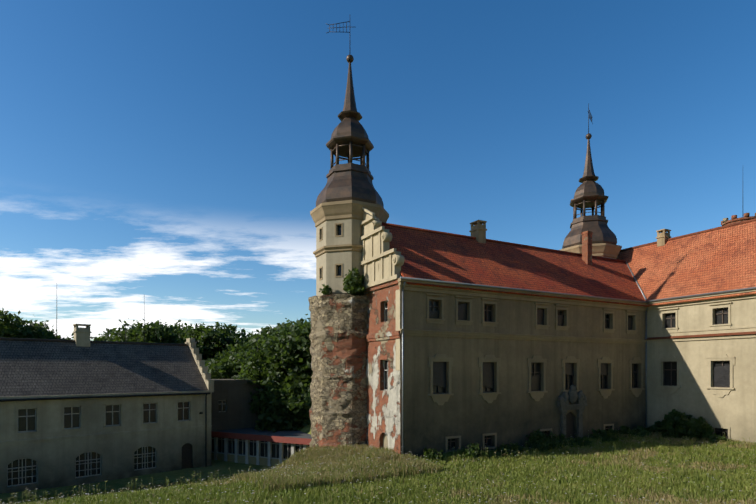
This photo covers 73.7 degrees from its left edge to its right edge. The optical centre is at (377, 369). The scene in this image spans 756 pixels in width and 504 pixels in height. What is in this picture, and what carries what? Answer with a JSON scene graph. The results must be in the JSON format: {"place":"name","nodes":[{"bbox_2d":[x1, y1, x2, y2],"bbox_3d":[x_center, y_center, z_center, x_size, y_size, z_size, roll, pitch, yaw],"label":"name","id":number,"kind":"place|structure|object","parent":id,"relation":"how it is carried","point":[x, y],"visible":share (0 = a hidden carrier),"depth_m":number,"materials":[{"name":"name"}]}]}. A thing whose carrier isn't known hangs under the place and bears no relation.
{"place":"outdoors","nodes":[
{"label":"outdoors","id":0,"kind":"place"},
{"bbox_2d":[0,307,312,432],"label":"tree","id":1,"kind":"object","parent":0,"point":[281,401],"depth_m":59.18,"materials":[{"name":"green plant"}]},
{"bbox_2d":[0,423,747,503],"bbox_3d":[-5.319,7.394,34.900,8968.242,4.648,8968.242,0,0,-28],"label":"ground","id":2,"kind":"structure","parent":0,"point":[224,468],"depth_m":43.62,"materials":[{"name":"green plant"}]},
{"bbox_2d":[0,324,263,493],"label":"building","id":3,"kind":"structure","parent":2,"relation":"on","point":[80,408],"depth_m":44.34,"materials":[{"name":"paint"}]},
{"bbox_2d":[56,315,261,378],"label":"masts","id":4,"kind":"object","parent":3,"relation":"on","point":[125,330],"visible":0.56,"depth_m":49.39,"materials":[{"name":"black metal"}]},
{"bbox_2d":[211,427,311,465],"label":"covered walkway","id":5,"kind":"structure","parent":2,"relation":"on","point":[264,447],"depth_m":50.95,"materials":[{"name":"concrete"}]},
{"bbox_2d":[308,21,388,447],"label":"tower","id":6,"kind":"structure","parent":2,"relation":"on","point":[338,384],"depth_m":37.26,"materials":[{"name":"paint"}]},
{"bbox_2d":[0,427,755,503],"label":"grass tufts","id":7,"kind":"object","parent":2,"relation":"on","point":[365,470],"visible":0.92,"depth_m":27.11,"materials":[{"name":"green plant"}]},
{"bbox_2d":[337,207,649,457],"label":"wing","id":8,"kind":"structure","parent":2,"relation":"on","point":[479,338],"depth_m":37.32,"materials":[{"name":"beige paint"}]},
{"bbox_2d":[560,103,621,258],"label":"tower","id":9,"kind":"structure","parent":8,"relation":"on","point":[589,192],"depth_m":52.13,"materials":[{"name":"metal"}]},
{"bbox_2d":[617,213,755,442],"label":"wing","id":10,"kind":"structure","parent":2,"relation":"on","point":[697,290],"depth_m":41.65,"materials":[{"name":"beige paint"}]},
{"bbox_2d":[0,0,755,340],"label":"sky","id":11,"kind":"structure","parent":0,"point":[168,161],"materials":[{"name":"blue"}]},
{"bbox_2d":[319,267,730,461],"bbox_3d":[13.642,-0.503,38.350,35.764,13.907,13.490,0,0,5],"label":"bush","id":12,"kind":"object","parent":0,"point":[681,425],"depth_m":38.84,"materials":[{"name":"green plant"}]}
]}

